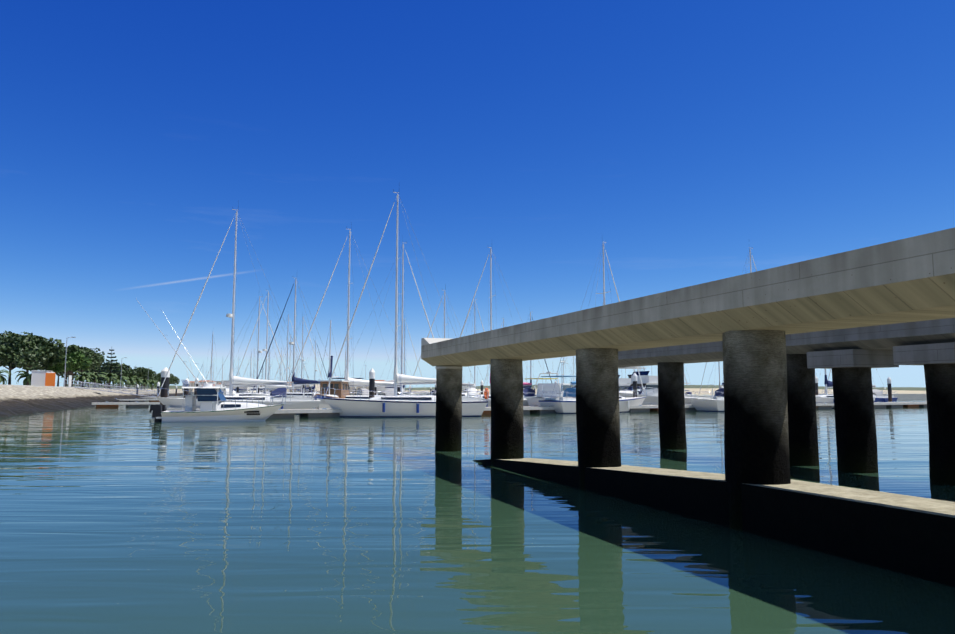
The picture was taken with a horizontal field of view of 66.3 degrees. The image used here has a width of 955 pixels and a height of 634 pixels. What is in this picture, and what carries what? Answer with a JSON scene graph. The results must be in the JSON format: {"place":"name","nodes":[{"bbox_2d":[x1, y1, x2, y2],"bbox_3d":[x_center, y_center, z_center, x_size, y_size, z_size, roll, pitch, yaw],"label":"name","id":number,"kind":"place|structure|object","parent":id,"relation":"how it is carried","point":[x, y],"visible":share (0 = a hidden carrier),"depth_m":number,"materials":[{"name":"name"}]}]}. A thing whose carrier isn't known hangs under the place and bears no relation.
{"place":"outdoors","nodes":[
{"label":"outdoors","id":0,"kind":"place"},
{"bbox_2d":[0,384,191,416],"bbox_3d":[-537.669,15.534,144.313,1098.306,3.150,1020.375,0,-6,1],"label":"shore embankment","id":1,"kind":"structure","parent":0,"point":[22,399],"depth_m":84.20,"materials":[{"name":"beige sand"}]},
{"bbox_2d":[0,370,9,384],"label":"palm tree","id":2,"kind":"object","parent":1,"relation":"on","point":[2,379],"visible":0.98,"depth_m":118.41,"materials":[{"name":"green plant"}]},
{"bbox_2d":[0,330,43,384],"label":"broadleaf tree","id":3,"kind":"object","parent":1,"relation":"on","point":[12,366],"visible":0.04,"depth_m":137.24,"materials":[{"name":"green plant"}]},
{"bbox_2d":[15,371,31,384],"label":"palm tree","id":4,"kind":"object","parent":1,"relation":"on","point":[27,379],"visible":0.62,"depth_m":125.81,"materials":[{"name":"green plant"}]},
{"bbox_2d":[0,331,66,384],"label":"broadleaf tree","id":5,"kind":"object","parent":1,"relation":"on","point":[30,349],"visible":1,"depth_m":128.42,"materials":[{"name":"green plant"}]},
{"bbox_2d":[31,370,52,385],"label":"shed","id":6,"kind":"structure","parent":1,"relation":"on","point":[37,377],"depth_m":114.18,"materials":[{"name":"grey"}]},
{"bbox_2d":[45,372,55,385],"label":"portable toilet","id":7,"kind":"object","parent":1,"relation":"on","point":[50,378],"visible":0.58,"depth_m":112.42,"materials":[{"name":"orange plastic"}]},
{"bbox_2d":[37,369,67,385],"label":"broadleaf tree","id":8,"kind":"object","parent":1,"relation":"on","point":[58,374],"visible":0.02,"depth_m":210.63,"materials":[{"name":"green plant"}]},
{"bbox_2d":[44,351,91,386],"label":"broadleaf tree","id":9,"kind":"object","parent":1,"relation":"on","point":[76,361],"visible":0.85,"depth_m":137.07,"materials":[{"name":"green plant"}]},
{"bbox_2d":[63,337,75,386],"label":"lamp post","id":10,"kind":"object","parent":1,"relation":"on","point":[65,361],"visible":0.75,"depth_m":120.88,"materials":[{"name":"grey metal"}]},
{"bbox_2d":[55,369,95,386],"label":"broadleaf tree","id":11,"kind":"object","parent":1,"relation":"on","point":[72,374],"visible":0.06,"depth_m":187.31,"materials":[{"name":"green plant"}]},
{"bbox_2d":[63,344,100,379],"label":"broadleaf tree","id":12,"kind":"object","parent":1,"relation":"on","point":[96,362],"visible":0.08,"depth_m":151.23,"materials":[{"name":"green plant"}]},
{"bbox_2d":[72,371,96,386],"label":"palm tree","id":13,"kind":"object","parent":1,"relation":"on","point":[82,377],"visible":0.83,"depth_m":143.16,"materials":[{"name":"green plant"}]},
{"bbox_2d":[73,348,104,372],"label":"broadleaf tree","id":14,"kind":"object","parent":1,"relation":"on","point":[101,357],"visible":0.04,"depth_m":173.71,"materials":[{"name":"green plant"}]},
{"bbox_2d":[85,372,105,387],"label":"palm tree","id":15,"kind":"object","parent":1,"relation":"on","point":[97,380],"visible":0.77,"depth_m":160.21,"materials":[{"name":"green plant"}]},
{"bbox_2d":[92,353,106,380],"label":"norfolk pine tree","id":16,"kind":"object","parent":1,"relation":"on","point":[104,370],"visible":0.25,"depth_m":183.99,"materials":[{"name":"green plant"}]},
{"bbox_2d":[93,362,112,387],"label":"broadleaf tree","id":17,"kind":"object","parent":1,"relation":"on","point":[105,369],"visible":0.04,"depth_m":259.33,"materials":[{"name":"green plant"}]},
{"bbox_2d":[101,372,117,387],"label":"palm tree","id":18,"kind":"object","parent":1,"relation":"on","point":[108,378],"visible":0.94,"depth_m":179.10,"materials":[{"name":"green plant"}]},
{"bbox_2d":[60,375,159,397],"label":"gangway","id":19,"kind":"object","parent":1,"relation":"on","point":[70,380],"visible":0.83,"depth_m":125.58,"materials":[{"name":"silver metal"}]},
{"bbox_2d":[77,381,142,388],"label":"quay railing","id":20,"kind":"object","parent":1,"relation":"on","point":[78,384],"visible":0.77,"depth_m":151.77,"materials":[{"name":"silver metal"}]},
{"bbox_2d":[100,349,120,383],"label":"norfolk pine tree","id":21,"kind":"object","parent":1,"relation":"on","point":[112,367],"visible":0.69,"depth_m":203.90,"materials":[{"name":"green plant"}]},
{"bbox_2d":[110,376,127,388],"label":"palm tree","id":22,"kind":"object","parent":1,"relation":"on","point":[123,381],"visible":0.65,"depth_m":199.66,"materials":[{"name":"green plant"}]},
{"bbox_2d":[108,362,138,388],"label":"broadleaf tree","id":23,"kind":"object","parent":1,"relation":"on","point":[128,371],"visible":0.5,"depth_m":229.12,"materials":[{"name":"green plant"}]},
{"bbox_2d":[122,376,136,388],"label":"palm tree","id":24,"kind":"object","parent":1,"relation":"on","point":[129,381],"visible":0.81,"depth_m":221.12,"materials":[{"name":"green plant"}]},
{"bbox_2d":[131,377,143,388],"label":"palm tree","id":25,"kind":"object","parent":1,"relation":"on","point":[138,381],"visible":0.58,"depth_m":244.30,"materials":[{"name":"green plant"}]},
{"bbox_2d":[133,367,156,388],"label":"broadleaf tree","id":26,"kind":"object","parent":1,"relation":"on","point":[144,373],"visible":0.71,"depth_m":282.54,"materials":[{"name":"green plant"}]},
{"bbox_2d":[140,379,150,388],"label":"palm tree","id":27,"kind":"object","parent":1,"relation":"on","point":[145,381],"visible":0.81,"depth_m":272.64,"materials":[{"name":"green plant"}]},
{"bbox_2d":[148,380,157,389],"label":"palm tree","id":28,"kind":"object","parent":1,"relation":"on","point":[152,383],"visible":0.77,"depth_m":305.45,"materials":[{"name":"green plant"}]},
{"bbox_2d":[154,372,175,383],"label":"broadleaf tree","id":29,"kind":"object","parent":1,"relation":"on","point":[158,378],"visible":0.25,"depth_m":384.58,"materials":[{"name":"green plant"}]},
{"bbox_2d":[169,374,179,384],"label":"broadleaf tree","id":30,"kind":"object","parent":1,"relation":"on","point":[175,378],"visible":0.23,"depth_m":418.15,"materials":[{"name":"green plant"}]},
{"bbox_2d":[182,380,419,393],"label":"distant town","id":31,"kind":"object","parent":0,"point":[192,383],"visible":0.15,"depth_m":528.63,"materials":[{"name":"beige"}]},
{"bbox_2d":[0,394,954,633],"bbox_3d":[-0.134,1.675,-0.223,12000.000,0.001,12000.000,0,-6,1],"label":"water","id":32,"kind":"structure","parent":0,"point":[121,519],"depth_m":8.42,"materials":[{"name":"blue liquid"}]},
{"bbox_2d":[91,401,159,407],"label":"pontoon","id":33,"kind":"object","parent":32,"relation":"on","point":[116,404],"visible":0.06,"depth_m":81.11,"materials":[{"name":"concrete"}]},
{"bbox_2d":[117,398,159,401],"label":"pontoon","id":34,"kind":"object","parent":32,"relation":"on","point":[142,400],"visible":0.04,"depth_m":119.58,"materials":[{"name":"concrete"}]},
{"bbox_2d":[140,397,182,398],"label":"pontoon","id":35,"kind":"object","parent":32,"relation":"on","point":[154,397],"depth_m":158.88,"materials":[{"name":"concrete"}]},
{"bbox_2d":[160,368,169,409],"bbox_3d":[-23.916,6.142,55.886,0.856,4.550,0.900,0,-6,1],"label":"mooring pile","id":36,"kind":"object","parent":32,"relation":"in","point":[164,390],"visible":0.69,"depth_m":55.76,"materials":[{"name":"white"}]},
{"bbox_2d":[149,405,199,412],"bbox_3d":[-20.599,6.690,50.563,3.900,1.275,1.499,1,-6,-7],"label":"floating dock","id":37,"kind":"object","parent":32,"relation":"on","point":[151,408],"visible":0.1,"depth_m":50.28,"materials":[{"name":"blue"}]},
{"bbox_2d":[167,406,199,410],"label":"pontoon walkway","id":38,"kind":"structure","parent":32,"relation":"on","point":[171,409],"depth_m":53.32,"materials":[{"name":"concrete"}]},
{"bbox_2d":[184,378,188,397],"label":"mooring pile","id":39,"kind":"object","parent":32,"relation":"in","point":[186,392],"visible":0.31,"depth_m":100.68,"materials":[{"name":"black"}]},
{"bbox_2d":[194,378,198,398],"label":"mooring pile","id":40,"kind":"object","parent":32,"relation":"in","point":[196,382],"visible":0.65,"depth_m":86.86,"materials":[{"name":"white"}]},
{"bbox_2d":[205,334,216,383],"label":"sloop","id":41,"kind":"object","parent":32,"relation":"on","point":[211,372],"visible":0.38,"depth_m":164.62,"materials":[{"name":"white fabric"}]},
{"bbox_2d":[136,299,292,421],"bbox_3d":[-14.931,2.891,42.604,8.257,7.193,5.149,1,-6,-9],"label":"motorboat","id":42,"kind":"object","parent":32,"relation":"on","point":[214,407],"visible":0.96,"depth_m":41.50,"materials":[{"name":"white"}]},
{"bbox_2d":[154,200,320,413],"bbox_3d":[-18.425,-0.648,57.312,12.114,17.250,4.166,2,-6,-19],"label":"sailboat","id":43,"kind":"object","parent":32,"relation":"on","point":[305,403],"visible":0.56,"depth_m":56.54,"materials":[{"name":"white plastic"}]},
{"bbox_2d":[228,359,252,394],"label":"sloop","id":44,"kind":"object","parent":32,"relation":"on","point":[240,389],"visible":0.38,"depth_m":314.17,"materials":[{"name":"white fabric"}]},
{"bbox_2d":[245,349,251,390],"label":"sloop","id":45,"kind":"object","parent":32,"relation":"on","point":[250,372],"visible":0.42,"depth_m":208.24,"materials":[{"name":"white metal"}]},
{"bbox_2d":[239,347,263,391],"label":"sloop","id":46,"kind":"object","parent":32,"relation":"on","point":[254,373],"visible":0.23,"depth_m":246.59,"materials":[{"name":"white metal"}]},
{"bbox_2d":[213,296,291,395],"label":"sailboat","id":47,"kind":"object","parent":32,"relation":"on","point":[226,391],"visible":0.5,"depth_m":99.99,"materials":[{"name":"white fabric"}]},
{"bbox_2d":[252,336,283,392],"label":"sloop","id":48,"kind":"object","parent":32,"relation":"on","point":[269,367],"visible":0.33,"depth_m":204.15,"materials":[{"name":"white metal"}]},
{"bbox_2d":[232,292,307,393],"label":"sailboat","id":49,"kind":"object","parent":32,"relation":"on","point":[274,386],"visible":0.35,"depth_m":95.28,"materials":[{"name":"white fabric"}]},
{"bbox_2d":[258,315,311,393],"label":"sailboat","id":50,"kind":"object","parent":32,"relation":"on","point":[267,392],"visible":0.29,"depth_m":125.38,"materials":[{"name":"white fabric"}]},
{"bbox_2d":[274,334,306,392],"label":"sloop","id":51,"kind":"object","parent":32,"relation":"on","point":[289,367],"visible":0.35,"depth_m":199.82,"materials":[{"name":"white metal"}]},
{"bbox_2d":[251,279,336,397],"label":"sailboat","id":52,"kind":"object","parent":32,"relation":"on","point":[297,381],"visible":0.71,"depth_m":85.02,"materials":[{"name":"white fabric"}]},
{"bbox_2d":[287,354,305,392],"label":"sloop","id":53,"kind":"object","parent":32,"relation":"on","point":[296,376],"visible":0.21,"depth_m":190.97,"materials":[{"name":"white metal"}]},
{"bbox_2d":[275,317,322,392],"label":"sailboat","id":54,"kind":"object","parent":32,"relation":"on","point":[297,386],"visible":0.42,"depth_m":130.37,"materials":[{"name":"white fabric"}]},
{"bbox_2d":[302,341,327,393],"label":"sloop","id":55,"kind":"object","parent":32,"relation":"on","point":[313,388],"visible":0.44,"depth_m":160.51,"materials":[{"name":"white metal"}]},
{"bbox_2d":[314,320,349,408],"bbox_3d":[-12.299,4.441,62.750,3.042,8.145,8.584,-1,-6,7],"label":"sailboat","id":56,"kind":"object","parent":32,"relation":"on","point":[340,384],"visible":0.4,"depth_m":61.70,"materials":[{"name":"brown"}]},
{"bbox_2d":[283,229,416,398],"bbox_3d":[-10.736,0.062,64.733,12.614,17.350,4.265,3,-6,-24],"label":"sailboat","id":57,"kind":"object","parent":32,"relation":"on","point":[353,382],"visible":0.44,"depth_m":64.19,"materials":[{"name":"white plastic"}]},
{"bbox_2d":[369,368,374,397],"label":"mooring pile","id":58,"kind":"object","parent":32,"relation":"in","point":[372,382],"visible":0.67,"depth_m":53.30,"materials":[{"name":"white"}]},
{"bbox_2d":[332,244,435,395],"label":"sailboat","id":59,"kind":"object","parent":32,"relation":"on","point":[366,392],"visible":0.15,"depth_m":70.06,"materials":[{"name":"white fabric"}]},
{"bbox_2d":[377,318,426,394],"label":"sloop","id":60,"kind":"object","parent":32,"relation":"on","point":[404,393],"visible":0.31,"depth_m":160.47,"materials":[{"name":"white fabric"}]},
{"bbox_2d":[321,189,488,416],"bbox_3d":[-5.019,-1.141,51.518,11.464,17.050,4.067,2,-6,-15],"label":"sloop","id":61,"kind":"object","parent":32,"relation":"on","point":[395,405],"visible":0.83,"depth_m":49.80,"materials":[{"name":"white plastic"}]},
{"bbox_2d":[406,284,489,397],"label":"sailboat","id":62,"kind":"object","parent":32,"relation":"on","point":[469,389],"visible":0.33,"depth_m":95.28,"materials":[{"name":"white fabric"}]},
{"bbox_2d":[435,365,462,451],"bbox_3d":[-0.833,3.392,21.247,0.807,3.960,0.806,0,-6,1],"label":"pier pile","id":63,"kind":"object","parent":32,"relation":"in","point":[448,429],"visible":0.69,"depth_m":21.02,"materials":[{"name":"concrete"}]},
{"bbox_2d":[462,299,484,394],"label":"sailboat","id":64,"kind":"object","parent":32,"relation":"on","point":[465,387],"visible":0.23,"depth_m":104.70,"materials":[{"name":"white fabric"}]},
{"bbox_2d":[480,380,482,393],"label":"mooring pile","id":65,"kind":"object","parent":32,"relation":"in","point":[481,383],"visible":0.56,"depth_m":105.77,"materials":[{"name":"black"}]},
{"bbox_2d":[490,359,523,465],"bbox_3d":[0.677,2.961,17.034,0.803,3.960,0.796,0,-6,1],"label":"pier pile","id":66,"kind":"object","parent":32,"relation":"in","point":[507,427],"visible":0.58,"depth_m":16.82,"materials":[{"name":"concrete"}]},
{"bbox_2d":[460,247,557,406],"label":"sailboat","id":67,"kind":"object","parent":32,"relation":"on","point":[528,392],"visible":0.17,"depth_m":68.14,"materials":[{"name":"white fabric"}]},
{"bbox_2d":[523,313,551,396],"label":"sailboat","id":68,"kind":"object","parent":32,"relation":"on","point":[524,387],"visible":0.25,"depth_m":99.54,"materials":[{"name":"blue fabric"}]},
{"bbox_2d":[527,367,573,405],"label":"boat","id":69,"kind":"object","parent":32,"relation":"on","point":[546,389],"visible":0.38,"depth_m":67.08,"materials":[{"name":"white plastic"}]},
{"bbox_2d":[555,358,571,382],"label":"sloop","id":70,"kind":"object","parent":32,"relation":"on","point":[563,371],"visible":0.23,"depth_m":197.46,"materials":[{"name":"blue metal"}]},
{"bbox_2d":[538,242,645,413],"bbox_3d":[10.316,0.572,61.855,11.114,15.750,3.968,4,-7,-34],"label":"sloop","id":71,"kind":"object","parent":32,"relation":"on","point":[565,403],"visible":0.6,"depth_m":59.67,"materials":[{"name":"white plastic"}]},
{"bbox_2d":[269,401,926,417],"bbox_3d":[24.018,8.650,69.133,95.000,0.960,2.400,3,-7,-29],"label":"floating dock","id":72,"kind":"object","parent":32,"relation":"on","point":[310,413],"visible":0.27,"depth_m":57.51,"materials":[{"name":"concrete"}]},
{"bbox_2d":[576,348,620,489],"bbox_3d":[2.151,2.543,12.959,0.807,3.960,0.801,0,-6,1],"label":"pier pile","id":73,"kind":"object","parent":32,"relation":"in","point":[597,413],"visible":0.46,"depth_m":12.75,"materials":[{"name":"concrete"}]},
{"bbox_2d":[619,367,636,390],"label":"boat","id":74,"kind":"object","parent":32,"relation":"on","point":[623,381],"visible":0.06,"depth_m":79.82,"materials":[{"name":"fabric"}]},
{"bbox_2d":[618,366,644,376],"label":"cruiser boat","id":75,"kind":"object","parent":32,"relation":"on","point":[631,368],"depth_m":84.76,"materials":[{"name":"white"}]},
{"bbox_2d":[632,373,637,396],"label":"mooring pile","id":76,"kind":"object","parent":32,"relation":"in","point":[634,378],"visible":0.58,"depth_m":65.41,"materials":[{"name":"black"}]},
{"bbox_2d":[619,367,696,404],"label":"cabin cruiser","id":77,"kind":"object","parent":32,"relation":"on","point":[650,385],"visible":0.38,"depth_m":67.72,"materials":[{"name":"white plastic"}]},
{"bbox_2d":[658,362,686,449],"bbox_3d":[5.850,3.406,21.941,0.810,4.075,0.826,0,-6,1],"label":"pier pile","id":78,"kind":"object","parent":32,"relation":"in","point":[671,415],"visible":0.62,"depth_m":21.72,"materials":[{"name":"concrete"}]},
{"bbox_2d":[618,318,954,367],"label":"pier beam","id":79,"kind":"structure","parent":78,"relation":"on","point":[884,337],"depth_m":15.55,"materials":[{"name":"concrete"}]},
{"bbox_2d":[684,364,697,396],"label":"sloop","id":80,"kind":"object","parent":32,"relation":"on","point":[688,394],"visible":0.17,"depth_m":188.10,"materials":[{"name":"white fabric"}]},
{"bbox_2d":[699,362,723,396],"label":"sailboat","id":81,"kind":"object","parent":32,"relation":"on","point":[720,386],"visible":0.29,"depth_m":108.84,"materials":[{"name":"white fabric"}]},
{"bbox_2d":[473,458,954,587],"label":"concrete ledge","id":82,"kind":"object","parent":32,"relation":"in","point":[913,536],"depth_m":8.02,"materials":[{"name":"grey concrete"}]},
{"bbox_2d":[691,248,756,411],"bbox_3d":[24.976,0.851,67.524,12.114,16.350,4.166,3,-7,-29],"label":"sailboat","id":83,"kind":"object","parent":32,"relation":"on","point":[715,403],"visible":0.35,"depth_m":64.33,"materials":[{"name":"white fabric"}]},
{"bbox_2d":[722,330,790,531],"bbox_3d":[3.533,2.155,9.168,0.799,3.960,0.811,0,-6,1],"label":"pier pile","id":84,"kind":"object","parent":32,"relation":"in","point":[756,443],"visible":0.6,"depth_m":8.97,"materials":[{"name":"concrete"}]},
{"bbox_2d":[421,228,954,366],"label":"bridge deck","id":85,"kind":"structure","parent":84,"relation":"on","point":[910,279],"depth_m":8.43,"materials":[{"name":"concrete"}]},
{"bbox_2d":[786,354,818,465],"bbox_3d":[7.582,2.917,17.175,0.809,4.075,0.823,0,-6,1],"label":"pier pile","id":86,"kind":"object","parent":32,"relation":"in","point":[802,428],"visible":0.46,"depth_m":16.92,"materials":[{"name":"concrete"}]},
{"bbox_2d":[815,376,817,394],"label":"mooring pile","id":87,"kind":"object","parent":32,"relation":"in","point":[816,385],"visible":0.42,"depth_m":77.52,"materials":[{"name":"black"}]},
{"bbox_2d":[816,369,874,407],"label":"boat","id":88,"kind":"object","parent":32,"relation":"on","point":[826,398],"visible":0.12,"depth_m":76.00,"materials":[{"name":"white plastic"}]},
{"bbox_2d":[807,349,898,472],"bbox_3d":[8.116,2.766,15.677,1.250,4.070,1.250,2,-6,-20],"label":"pier pile","id":89,"kind":"object","parent":32,"relation":"in","point":[856,436],"visible":0.6,"depth_m":15.42,"materials":[{"name":"concrete"}]},
{"bbox_2d":[822,369,897,401],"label":"sailboat","id":90,"kind":"object","parent":32,"relation":"on","point":[877,394],"visible":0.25,"depth_m":90.91,"materials":[{"name":"white plastic"}]},
{"bbox_2d":[818,394,926,398],"bbox_3d":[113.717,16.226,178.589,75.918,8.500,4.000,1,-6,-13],"label":"floating dock","id":91,"kind":"object","parent":32,"relation":"on","point":[911,396],"depth_m":173.62,"materials":[{"name":"grey concrete"}]},
{"bbox_2d":[887,377,892,401],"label":"mooring pile","id":92,"kind":"object","parent":32,"relation":"in","point":[889,390],"visible":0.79,"depth_m":83.82,"materials":[{"name":"black"}]},
{"bbox_2d":[893,342,954,485],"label":"pier pile","id":93,"kind":"object","parent":32,"relation":"in","point":[937,360],"visible":0.6,"depth_m":13.49,"materials":[{"name":"concrete"}]},
{"bbox_2d":[0,0,954,387],"label":"sky","id":94,"kind":"structure","parent":0,"point":[685,138],"materials":[{"name":"blue"}]},
{"bbox_2d":[67,384,925,393],"bbox_3d":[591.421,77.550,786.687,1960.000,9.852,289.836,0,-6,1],"label":"shore sandbar","id":95,"kind":"structure","parent":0,"point":[693,389],"depth_m":736.07,"materials":[{"name":"beige sand"}]}
]}

